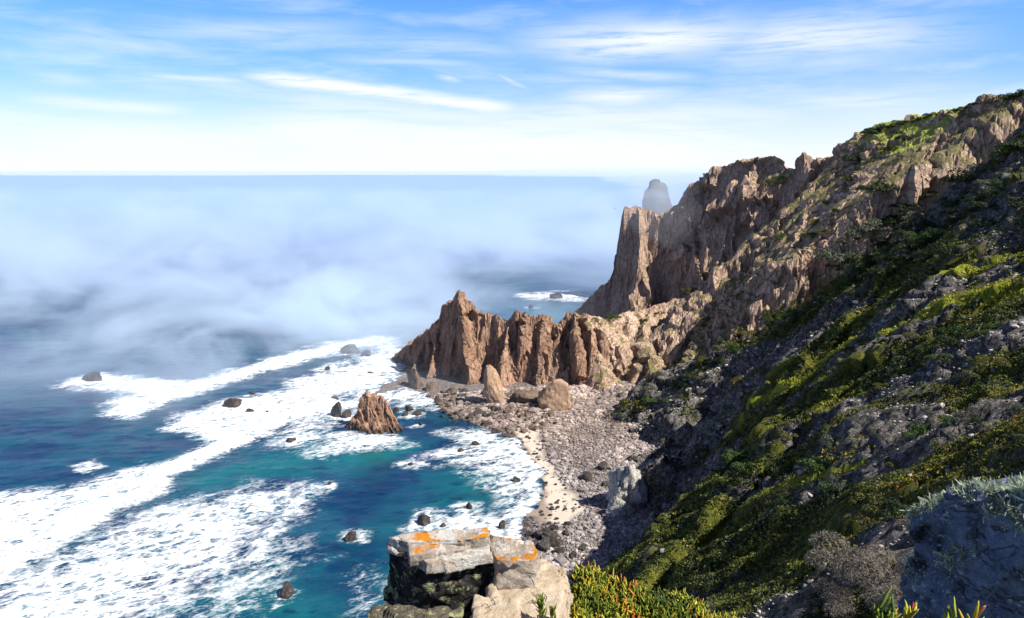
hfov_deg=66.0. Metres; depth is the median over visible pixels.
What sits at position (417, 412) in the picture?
sea rock
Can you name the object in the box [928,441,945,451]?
shrub
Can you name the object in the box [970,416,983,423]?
shrub
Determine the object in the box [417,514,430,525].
sea rock
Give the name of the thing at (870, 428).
shrub
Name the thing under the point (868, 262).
shrub
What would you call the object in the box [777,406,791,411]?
shrub
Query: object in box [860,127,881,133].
shrub
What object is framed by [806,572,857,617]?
dry bush
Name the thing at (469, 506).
sea rock
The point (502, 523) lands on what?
sea rock
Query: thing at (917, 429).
shrub
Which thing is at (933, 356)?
shrub
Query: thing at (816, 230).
shrub
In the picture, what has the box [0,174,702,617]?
sea
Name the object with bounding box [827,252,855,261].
shrub
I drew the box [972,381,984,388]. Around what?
shrub
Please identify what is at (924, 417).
scree
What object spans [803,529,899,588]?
dry bush
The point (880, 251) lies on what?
shrub
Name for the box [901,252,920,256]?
shrub
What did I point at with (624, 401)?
shrub
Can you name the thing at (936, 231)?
shrub
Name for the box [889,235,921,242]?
shrub
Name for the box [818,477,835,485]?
shrub
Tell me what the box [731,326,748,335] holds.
shrub
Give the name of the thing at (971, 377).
shrub
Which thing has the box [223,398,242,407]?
sea rock
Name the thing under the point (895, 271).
shrub
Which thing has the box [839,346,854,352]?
shrub
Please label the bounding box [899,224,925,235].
shrub
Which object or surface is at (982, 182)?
shrub
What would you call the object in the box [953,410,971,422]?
shrub
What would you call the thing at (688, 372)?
shrub
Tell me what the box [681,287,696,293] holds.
shrub
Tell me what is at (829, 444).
shrub
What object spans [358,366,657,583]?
beach
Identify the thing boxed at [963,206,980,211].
shrub
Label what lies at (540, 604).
succulent
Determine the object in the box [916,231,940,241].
shrub
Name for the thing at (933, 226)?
shrub
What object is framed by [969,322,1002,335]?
shrub
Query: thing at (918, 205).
shrub
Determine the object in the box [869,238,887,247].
shrub
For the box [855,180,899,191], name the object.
shrub
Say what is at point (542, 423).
boulder
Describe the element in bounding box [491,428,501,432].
boulder
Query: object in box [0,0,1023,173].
sky
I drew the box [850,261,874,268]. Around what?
shrub
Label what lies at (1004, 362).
shrub
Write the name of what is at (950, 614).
succulent
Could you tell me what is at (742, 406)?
shrub
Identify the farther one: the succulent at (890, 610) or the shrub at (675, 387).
the shrub at (675, 387)
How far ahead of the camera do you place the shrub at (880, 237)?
265.82 m
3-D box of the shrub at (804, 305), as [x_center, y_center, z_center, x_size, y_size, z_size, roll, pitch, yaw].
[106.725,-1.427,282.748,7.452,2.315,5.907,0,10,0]
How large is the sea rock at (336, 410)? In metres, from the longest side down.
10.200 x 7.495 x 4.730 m
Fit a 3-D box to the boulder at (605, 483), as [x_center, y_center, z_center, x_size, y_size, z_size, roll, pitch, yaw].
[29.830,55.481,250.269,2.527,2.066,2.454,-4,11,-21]
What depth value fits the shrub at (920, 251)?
196.14 m
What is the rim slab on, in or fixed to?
on the ledge rock at (418, 586)
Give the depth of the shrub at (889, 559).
54.79 m
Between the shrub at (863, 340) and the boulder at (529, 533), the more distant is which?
the boulder at (529, 533)
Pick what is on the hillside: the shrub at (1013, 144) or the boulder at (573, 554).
the shrub at (1013, 144)
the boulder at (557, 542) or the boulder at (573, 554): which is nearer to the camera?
the boulder at (573, 554)
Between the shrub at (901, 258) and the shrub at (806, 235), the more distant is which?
the shrub at (806, 235)
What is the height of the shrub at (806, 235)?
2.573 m
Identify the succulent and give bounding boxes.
[534,593,547,617]
[549,603,556,617]
[873,585,897,617]
[883,592,901,617]
[895,600,918,617]
[939,597,956,617]
[958,601,985,617]
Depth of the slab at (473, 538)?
7.99 m
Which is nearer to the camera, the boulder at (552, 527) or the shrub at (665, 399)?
the boulder at (552, 527)
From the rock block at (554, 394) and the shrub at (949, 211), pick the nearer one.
the shrub at (949, 211)
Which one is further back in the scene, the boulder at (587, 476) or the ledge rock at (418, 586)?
the boulder at (587, 476)
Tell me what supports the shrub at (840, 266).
on the headland
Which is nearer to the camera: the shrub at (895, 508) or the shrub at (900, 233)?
the shrub at (895, 508)
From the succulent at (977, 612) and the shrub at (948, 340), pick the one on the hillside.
the shrub at (948, 340)
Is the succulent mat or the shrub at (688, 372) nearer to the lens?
the succulent mat
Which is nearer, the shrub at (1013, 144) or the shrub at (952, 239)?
the shrub at (952, 239)
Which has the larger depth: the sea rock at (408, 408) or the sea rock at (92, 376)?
the sea rock at (92, 376)
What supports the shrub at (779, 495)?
on the hillside
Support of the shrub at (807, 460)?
on the hillside
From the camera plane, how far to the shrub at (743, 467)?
132.56 m
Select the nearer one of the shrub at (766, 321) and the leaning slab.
the shrub at (766, 321)
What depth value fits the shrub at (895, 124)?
354.52 m
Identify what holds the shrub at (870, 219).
on the headland
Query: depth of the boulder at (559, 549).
207.53 m
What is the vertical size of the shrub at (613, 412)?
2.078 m
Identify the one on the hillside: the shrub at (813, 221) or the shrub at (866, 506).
the shrub at (866, 506)
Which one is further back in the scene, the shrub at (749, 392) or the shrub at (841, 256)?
the shrub at (841, 256)
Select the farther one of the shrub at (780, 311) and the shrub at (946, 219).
the shrub at (780, 311)
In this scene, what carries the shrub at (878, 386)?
on the hillside
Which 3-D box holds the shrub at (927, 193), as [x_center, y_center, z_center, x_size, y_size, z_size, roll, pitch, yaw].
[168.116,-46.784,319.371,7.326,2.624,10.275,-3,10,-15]
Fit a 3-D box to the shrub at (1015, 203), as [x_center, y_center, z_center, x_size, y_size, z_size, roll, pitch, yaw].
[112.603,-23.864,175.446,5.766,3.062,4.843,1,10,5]
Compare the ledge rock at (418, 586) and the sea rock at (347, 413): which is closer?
the ledge rock at (418, 586)
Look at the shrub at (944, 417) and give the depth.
96.30 m
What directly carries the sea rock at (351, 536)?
in the sea
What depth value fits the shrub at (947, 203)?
243.81 m
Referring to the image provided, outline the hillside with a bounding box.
[570,122,1023,617]
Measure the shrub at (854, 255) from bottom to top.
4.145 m
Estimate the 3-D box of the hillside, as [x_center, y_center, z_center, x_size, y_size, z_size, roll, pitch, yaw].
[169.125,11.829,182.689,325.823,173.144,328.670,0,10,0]
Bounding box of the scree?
[623,188,1023,617]
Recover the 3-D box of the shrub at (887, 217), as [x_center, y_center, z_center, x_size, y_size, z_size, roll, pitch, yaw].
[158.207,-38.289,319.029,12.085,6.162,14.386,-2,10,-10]
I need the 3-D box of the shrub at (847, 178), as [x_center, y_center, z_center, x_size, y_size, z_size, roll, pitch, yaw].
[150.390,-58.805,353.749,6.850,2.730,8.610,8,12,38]
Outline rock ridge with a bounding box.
[391,290,610,387]
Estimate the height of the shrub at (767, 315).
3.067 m
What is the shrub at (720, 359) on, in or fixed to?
on the hillside
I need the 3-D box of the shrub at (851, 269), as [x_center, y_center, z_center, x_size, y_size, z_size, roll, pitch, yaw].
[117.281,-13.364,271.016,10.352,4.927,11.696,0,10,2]
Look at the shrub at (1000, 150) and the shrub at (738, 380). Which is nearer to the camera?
the shrub at (1000, 150)
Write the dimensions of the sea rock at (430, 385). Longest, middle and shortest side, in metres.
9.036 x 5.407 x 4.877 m
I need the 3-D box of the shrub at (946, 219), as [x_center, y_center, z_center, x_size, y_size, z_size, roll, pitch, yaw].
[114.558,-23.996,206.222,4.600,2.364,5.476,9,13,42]
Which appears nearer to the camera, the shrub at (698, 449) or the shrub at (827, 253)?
the shrub at (698, 449)
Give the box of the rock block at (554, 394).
[537,379,570,410]
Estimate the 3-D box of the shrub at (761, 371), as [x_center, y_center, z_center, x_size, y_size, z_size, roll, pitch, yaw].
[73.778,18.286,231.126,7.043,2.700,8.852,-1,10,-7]
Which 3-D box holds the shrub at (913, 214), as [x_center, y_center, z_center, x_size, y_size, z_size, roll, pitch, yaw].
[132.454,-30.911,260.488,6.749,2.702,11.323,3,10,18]
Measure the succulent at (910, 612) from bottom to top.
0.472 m
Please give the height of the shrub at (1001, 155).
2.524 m
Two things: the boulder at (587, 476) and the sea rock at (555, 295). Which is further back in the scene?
the sea rock at (555, 295)
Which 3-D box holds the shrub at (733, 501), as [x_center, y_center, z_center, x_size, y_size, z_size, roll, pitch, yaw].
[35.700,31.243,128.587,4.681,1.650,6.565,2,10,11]
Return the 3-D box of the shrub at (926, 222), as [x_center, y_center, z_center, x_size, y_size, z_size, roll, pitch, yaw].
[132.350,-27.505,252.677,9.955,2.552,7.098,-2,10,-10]
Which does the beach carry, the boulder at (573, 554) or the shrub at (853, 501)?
the boulder at (573, 554)
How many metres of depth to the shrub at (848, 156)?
360.18 m
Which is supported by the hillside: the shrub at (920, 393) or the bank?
the shrub at (920, 393)
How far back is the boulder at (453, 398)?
345.93 m
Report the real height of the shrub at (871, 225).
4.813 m
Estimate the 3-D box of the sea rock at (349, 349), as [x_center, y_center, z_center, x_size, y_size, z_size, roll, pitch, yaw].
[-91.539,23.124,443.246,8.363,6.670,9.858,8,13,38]
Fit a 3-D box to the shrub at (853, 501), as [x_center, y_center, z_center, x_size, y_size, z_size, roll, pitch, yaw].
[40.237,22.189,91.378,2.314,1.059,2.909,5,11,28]
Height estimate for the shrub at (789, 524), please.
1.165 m
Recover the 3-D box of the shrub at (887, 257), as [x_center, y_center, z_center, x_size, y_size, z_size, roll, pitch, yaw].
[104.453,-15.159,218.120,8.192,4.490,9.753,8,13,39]
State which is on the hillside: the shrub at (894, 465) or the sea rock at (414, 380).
the shrub at (894, 465)
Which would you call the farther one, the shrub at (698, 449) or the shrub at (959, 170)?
the shrub at (959, 170)
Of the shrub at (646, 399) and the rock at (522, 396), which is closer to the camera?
the shrub at (646, 399)
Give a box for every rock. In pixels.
[82,371,101,381]
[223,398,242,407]
[280,581,293,598]
[286,438,295,442]
[330,401,341,416]
[340,344,359,353]
[342,409,351,417]
[344,531,356,541]
[361,350,370,355]
[367,597,463,617]
[383,530,494,617]
[405,405,413,410]
[407,368,423,388]
[407,543,470,567]
[412,409,421,415]
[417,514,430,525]
[425,381,435,390]
[466,502,472,509]
[498,520,505,528]
[509,389,540,403]
[513,476,520,481]
[549,293,562,298]
[864,578,902,616]
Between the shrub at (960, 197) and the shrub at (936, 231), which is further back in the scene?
the shrub at (960, 197)
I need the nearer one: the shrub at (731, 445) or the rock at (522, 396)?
the shrub at (731, 445)
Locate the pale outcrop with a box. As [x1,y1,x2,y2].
[606,464,648,508]
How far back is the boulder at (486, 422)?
313.74 m
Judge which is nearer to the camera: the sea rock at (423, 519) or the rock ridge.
the sea rock at (423, 519)
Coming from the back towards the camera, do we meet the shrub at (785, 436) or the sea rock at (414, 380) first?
the sea rock at (414, 380)
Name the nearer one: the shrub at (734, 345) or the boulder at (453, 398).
the shrub at (734, 345)
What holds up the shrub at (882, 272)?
on the hillside
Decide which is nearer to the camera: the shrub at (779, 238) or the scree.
the scree
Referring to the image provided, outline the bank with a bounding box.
[572,571,699,617]
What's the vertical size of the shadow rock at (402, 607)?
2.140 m
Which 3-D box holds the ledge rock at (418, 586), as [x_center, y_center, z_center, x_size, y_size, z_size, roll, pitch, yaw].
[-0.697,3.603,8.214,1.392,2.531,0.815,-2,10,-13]
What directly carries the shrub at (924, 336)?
on the hillside
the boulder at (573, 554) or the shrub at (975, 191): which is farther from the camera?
the shrub at (975, 191)
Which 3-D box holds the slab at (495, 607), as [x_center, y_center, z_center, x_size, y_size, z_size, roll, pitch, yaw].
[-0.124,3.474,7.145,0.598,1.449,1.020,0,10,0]
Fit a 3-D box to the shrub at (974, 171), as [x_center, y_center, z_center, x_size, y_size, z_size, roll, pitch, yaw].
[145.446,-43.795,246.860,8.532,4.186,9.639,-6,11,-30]
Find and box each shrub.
[606,313,621,318]
[607,410,625,417]
[617,399,650,411]
[639,395,657,402]
[660,439,684,448]
[661,397,673,403]
[667,383,680,389]
[670,375,689,386]
[670,462,685,470]
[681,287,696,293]
[682,368,696,376]
[691,442,708,451]
[697,356,706,361]
[711,357,726,364]
[718,341,737,347]
[718,449,740,460]
[720,494,744,510]
[726,439,736,450]
[727,346,737,351]
[728,343,743,349]
[730,376,740,382]
[730,461,757,471]
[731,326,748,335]
[731,570,750,579]
[737,474,761,484]
[738,404,745,412]
[739,384,757,395]
[748,365,766,376]
[757,452,793,481]
[758,173,788,184]
[761,309,786,313]
[761,311,776,319]
[761,315,774,323]
[762,565,776,572]
[769,512,798,528]
[773,490,795,504]
[774,234,783,239]
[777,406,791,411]
[777,430,797,439]
[797,454,830,473]
[799,232,815,237]
[800,303,813,308]
[805,219,818,222]
[807,477,840,502]
[812,247,861,260]
[814,229,830,233]
[814,273,825,277]
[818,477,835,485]
[819,434,835,448]
[826,264,847,267]
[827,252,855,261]
[829,258,853,262]
[831,479,849,492]
[833,237,846,241]
[835,265,859,277]
[835,276,857,286]
[838,175,851,180]
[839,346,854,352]
[841,154,860,160]
[843,252,861,259]
[844,223,872,236]
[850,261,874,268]
[850,494,861,503]
[853,336,873,342]
[853,491,897,512]
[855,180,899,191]
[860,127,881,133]
[860,220,892,231]
[862,218,882,221]
[862,254,877,261]
[864,259,876,265]
[865,425,877,433]
[867,260,901,274]
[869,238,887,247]
[871,235,887,245]
[871,265,896,274]
[872,249,906,262]
[873,245,892,255]
[873,382,890,389]
[875,142,896,150]
[876,124,892,127]
[878,497,912,518]
[880,555,895,565]
[882,208,911,220]
[883,217,907,223]
[885,461,900,468]
[887,154,905,157]
[888,203,921,208]
[889,130,913,140]
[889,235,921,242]
[890,120,904,124]
[891,229,915,244]
[893,243,925,252]
[893,255,913,262]
[895,120,909,123]
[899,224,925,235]
[900,331,933,339]
[901,211,925,218]
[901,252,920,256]
[901,390,928,397]
[902,422,928,437]
[903,231,930,244]
[907,219,935,226]
[913,249,930,260]
[914,254,933,261]
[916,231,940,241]
[919,227,943,235]
[920,224,936,229]
[921,191,939,195]
[924,353,953,361]
[927,383,961,396]
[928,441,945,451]
[929,228,949,234]
[930,242,956,255]
[933,335,960,347]
[937,196,956,201]
[937,324,964,333]
[937,415,954,425]
[939,214,958,221]
[940,173,975,182]
[940,195,964,207]
[944,209,959,214]
[944,238,963,242]
[947,167,975,182]
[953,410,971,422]
[957,190,967,199]
[959,218,998,228]
[959,370,981,381]
[963,189,995,201]
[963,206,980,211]
[963,370,982,376]
[964,163,981,175]
[965,354,990,366]
[966,201,999,208]
[968,188,984,194]
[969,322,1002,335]
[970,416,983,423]
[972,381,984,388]
[973,178,996,185]
[977,147,1009,157]
[983,186,998,192]
[988,178,1006,189]
[990,153,1005,160]
[994,138,1023,148]
[994,167,1014,174]
[995,357,1015,367]
[998,92,1021,96]
[1002,196,1023,207]
[1005,404,1023,410]
[1005,430,1023,446]
[1009,137,1023,141]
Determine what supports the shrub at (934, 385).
on the hillside
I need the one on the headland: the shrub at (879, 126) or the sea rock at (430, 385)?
the shrub at (879, 126)
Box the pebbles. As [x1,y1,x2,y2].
[426,381,659,592]
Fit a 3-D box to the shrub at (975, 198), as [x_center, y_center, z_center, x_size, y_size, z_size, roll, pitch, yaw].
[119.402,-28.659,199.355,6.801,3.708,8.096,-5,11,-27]
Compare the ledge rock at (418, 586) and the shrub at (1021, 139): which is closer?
the ledge rock at (418, 586)
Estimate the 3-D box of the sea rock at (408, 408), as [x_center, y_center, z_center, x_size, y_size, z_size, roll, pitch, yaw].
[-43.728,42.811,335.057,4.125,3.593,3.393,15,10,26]
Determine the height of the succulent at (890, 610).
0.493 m
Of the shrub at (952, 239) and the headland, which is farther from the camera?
the headland
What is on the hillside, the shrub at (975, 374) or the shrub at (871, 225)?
the shrub at (975, 374)
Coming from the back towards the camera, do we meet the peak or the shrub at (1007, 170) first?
the peak
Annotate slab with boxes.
[386,527,490,555]
[419,546,492,574]
[470,594,522,617]
[483,365,502,403]
[485,558,573,617]
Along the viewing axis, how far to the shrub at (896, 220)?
316.50 m
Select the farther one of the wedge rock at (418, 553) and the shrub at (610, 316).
the shrub at (610, 316)
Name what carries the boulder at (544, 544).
on the beach
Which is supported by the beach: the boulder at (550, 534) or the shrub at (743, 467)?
the boulder at (550, 534)
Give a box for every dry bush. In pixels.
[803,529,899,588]
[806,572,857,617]
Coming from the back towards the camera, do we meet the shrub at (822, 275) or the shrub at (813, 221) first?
the shrub at (813, 221)
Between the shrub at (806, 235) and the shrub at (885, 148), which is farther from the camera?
the shrub at (885, 148)
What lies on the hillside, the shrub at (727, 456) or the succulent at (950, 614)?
the shrub at (727, 456)
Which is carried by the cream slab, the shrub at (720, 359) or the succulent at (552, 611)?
the succulent at (552, 611)
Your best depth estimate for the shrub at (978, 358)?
111.65 m
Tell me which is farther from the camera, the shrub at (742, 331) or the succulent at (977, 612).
the shrub at (742, 331)
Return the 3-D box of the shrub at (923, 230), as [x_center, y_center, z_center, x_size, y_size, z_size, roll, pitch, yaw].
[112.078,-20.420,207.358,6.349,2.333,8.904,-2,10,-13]
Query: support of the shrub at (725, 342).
on the hillside
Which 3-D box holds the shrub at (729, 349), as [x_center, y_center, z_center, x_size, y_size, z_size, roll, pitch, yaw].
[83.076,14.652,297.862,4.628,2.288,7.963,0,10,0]
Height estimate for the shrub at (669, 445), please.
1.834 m
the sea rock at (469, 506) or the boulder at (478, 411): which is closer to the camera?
the sea rock at (469, 506)
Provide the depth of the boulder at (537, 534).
216.99 m
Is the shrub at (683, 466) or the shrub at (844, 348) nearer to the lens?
the shrub at (844, 348)
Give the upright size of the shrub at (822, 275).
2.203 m
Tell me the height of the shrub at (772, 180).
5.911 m
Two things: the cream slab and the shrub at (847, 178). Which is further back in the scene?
the shrub at (847, 178)
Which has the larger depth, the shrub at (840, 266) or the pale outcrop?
the shrub at (840, 266)
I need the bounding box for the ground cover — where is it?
[569,131,1023,617]
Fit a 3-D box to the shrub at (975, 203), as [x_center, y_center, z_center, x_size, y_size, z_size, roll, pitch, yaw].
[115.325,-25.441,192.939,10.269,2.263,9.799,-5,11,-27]
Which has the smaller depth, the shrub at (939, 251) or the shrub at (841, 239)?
the shrub at (939, 251)
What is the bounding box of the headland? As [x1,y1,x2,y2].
[532,94,1023,392]
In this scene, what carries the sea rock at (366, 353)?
in the sea
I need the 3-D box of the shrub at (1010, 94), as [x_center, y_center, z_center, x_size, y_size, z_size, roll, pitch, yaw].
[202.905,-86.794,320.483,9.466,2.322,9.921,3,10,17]
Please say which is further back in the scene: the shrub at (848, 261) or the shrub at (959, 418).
the shrub at (848, 261)
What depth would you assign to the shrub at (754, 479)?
130.94 m
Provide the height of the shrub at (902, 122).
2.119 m
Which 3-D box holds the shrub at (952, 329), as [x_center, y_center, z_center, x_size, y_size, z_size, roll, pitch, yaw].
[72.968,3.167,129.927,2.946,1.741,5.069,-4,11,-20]
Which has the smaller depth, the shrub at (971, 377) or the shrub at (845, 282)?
the shrub at (971, 377)
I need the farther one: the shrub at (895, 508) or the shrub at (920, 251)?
the shrub at (920, 251)
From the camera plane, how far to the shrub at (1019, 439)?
76.81 m
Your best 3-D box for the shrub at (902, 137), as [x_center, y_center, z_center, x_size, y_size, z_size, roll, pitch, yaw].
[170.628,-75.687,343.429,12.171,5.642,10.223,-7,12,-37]
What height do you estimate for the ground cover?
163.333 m
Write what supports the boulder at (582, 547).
on the beach
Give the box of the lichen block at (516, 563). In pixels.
[490,535,540,590]
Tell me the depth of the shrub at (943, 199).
249.76 m
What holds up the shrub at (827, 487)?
on the hillside
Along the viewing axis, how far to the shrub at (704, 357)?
300.38 m
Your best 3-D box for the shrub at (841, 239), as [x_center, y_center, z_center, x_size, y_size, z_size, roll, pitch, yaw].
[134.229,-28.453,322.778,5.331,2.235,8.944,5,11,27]
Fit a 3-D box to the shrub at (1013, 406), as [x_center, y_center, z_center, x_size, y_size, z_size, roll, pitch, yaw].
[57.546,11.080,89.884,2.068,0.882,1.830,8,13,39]
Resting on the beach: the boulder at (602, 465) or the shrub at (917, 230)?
the boulder at (602, 465)
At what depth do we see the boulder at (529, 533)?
218.53 m
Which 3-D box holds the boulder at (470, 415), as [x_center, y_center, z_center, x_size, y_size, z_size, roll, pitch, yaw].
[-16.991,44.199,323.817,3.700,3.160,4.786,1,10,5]
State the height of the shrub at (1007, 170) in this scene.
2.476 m
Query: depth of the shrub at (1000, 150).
238.99 m
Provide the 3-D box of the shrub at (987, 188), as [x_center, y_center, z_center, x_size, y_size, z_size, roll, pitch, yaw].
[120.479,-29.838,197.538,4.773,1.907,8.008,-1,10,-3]
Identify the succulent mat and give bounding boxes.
[570,559,738,617]
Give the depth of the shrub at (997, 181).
191.81 m
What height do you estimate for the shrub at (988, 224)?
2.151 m
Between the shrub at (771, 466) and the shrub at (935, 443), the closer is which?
the shrub at (935, 443)
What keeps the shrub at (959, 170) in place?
on the hillside
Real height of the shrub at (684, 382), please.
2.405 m
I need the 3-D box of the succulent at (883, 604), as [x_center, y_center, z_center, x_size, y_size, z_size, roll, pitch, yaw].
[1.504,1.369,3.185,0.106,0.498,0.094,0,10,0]
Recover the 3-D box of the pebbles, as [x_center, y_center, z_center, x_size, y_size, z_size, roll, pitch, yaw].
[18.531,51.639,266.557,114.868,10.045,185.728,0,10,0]
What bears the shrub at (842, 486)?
on the hillside
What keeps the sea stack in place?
in the sea
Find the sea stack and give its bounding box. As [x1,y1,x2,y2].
[346,390,403,434]
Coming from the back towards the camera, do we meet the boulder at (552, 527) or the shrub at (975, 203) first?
the boulder at (552, 527)
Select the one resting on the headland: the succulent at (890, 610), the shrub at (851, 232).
the shrub at (851, 232)
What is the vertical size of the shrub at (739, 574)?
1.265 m
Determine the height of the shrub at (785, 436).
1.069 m
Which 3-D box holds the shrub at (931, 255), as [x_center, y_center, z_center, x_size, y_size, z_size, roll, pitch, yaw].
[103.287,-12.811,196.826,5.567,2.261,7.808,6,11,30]
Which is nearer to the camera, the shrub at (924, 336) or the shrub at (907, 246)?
the shrub at (924, 336)
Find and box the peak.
[610,179,672,278]
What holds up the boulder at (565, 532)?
on the beach
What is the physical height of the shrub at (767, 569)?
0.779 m
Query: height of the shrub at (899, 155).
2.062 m
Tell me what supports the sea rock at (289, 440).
in the sea
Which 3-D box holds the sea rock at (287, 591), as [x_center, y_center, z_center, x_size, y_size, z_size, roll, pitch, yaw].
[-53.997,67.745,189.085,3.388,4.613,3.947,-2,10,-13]
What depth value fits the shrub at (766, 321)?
294.40 m
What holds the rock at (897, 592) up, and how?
on the hillside
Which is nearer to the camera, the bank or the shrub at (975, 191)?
the bank
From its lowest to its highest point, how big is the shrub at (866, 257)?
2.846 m
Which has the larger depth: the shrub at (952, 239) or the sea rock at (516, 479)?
the sea rock at (516, 479)
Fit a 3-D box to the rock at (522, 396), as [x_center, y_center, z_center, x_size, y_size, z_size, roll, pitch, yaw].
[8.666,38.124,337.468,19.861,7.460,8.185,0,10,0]
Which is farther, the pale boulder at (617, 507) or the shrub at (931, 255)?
the pale boulder at (617, 507)
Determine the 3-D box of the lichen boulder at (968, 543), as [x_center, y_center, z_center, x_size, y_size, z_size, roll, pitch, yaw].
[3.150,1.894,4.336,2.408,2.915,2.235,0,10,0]
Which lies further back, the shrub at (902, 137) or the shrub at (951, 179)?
the shrub at (902, 137)
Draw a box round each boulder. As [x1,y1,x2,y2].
[448,396,457,401]
[466,412,473,418]
[473,408,483,415]
[481,420,490,425]
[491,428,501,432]
[526,530,532,536]
[533,530,543,538]
[537,537,550,551]
[539,421,546,426]
[542,530,558,538]
[549,524,558,530]
[550,538,563,546]
[554,547,564,552]
[562,529,569,535]
[570,551,576,557]
[578,544,586,550]
[582,471,592,481]
[597,461,606,470]
[601,481,608,486]
[605,496,634,517]
[895,471,1023,617]
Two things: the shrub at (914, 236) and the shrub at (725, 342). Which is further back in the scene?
the shrub at (725, 342)
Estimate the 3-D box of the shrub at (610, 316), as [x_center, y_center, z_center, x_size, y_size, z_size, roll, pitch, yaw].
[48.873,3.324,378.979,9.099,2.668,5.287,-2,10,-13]
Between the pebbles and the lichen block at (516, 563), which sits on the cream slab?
the lichen block at (516, 563)

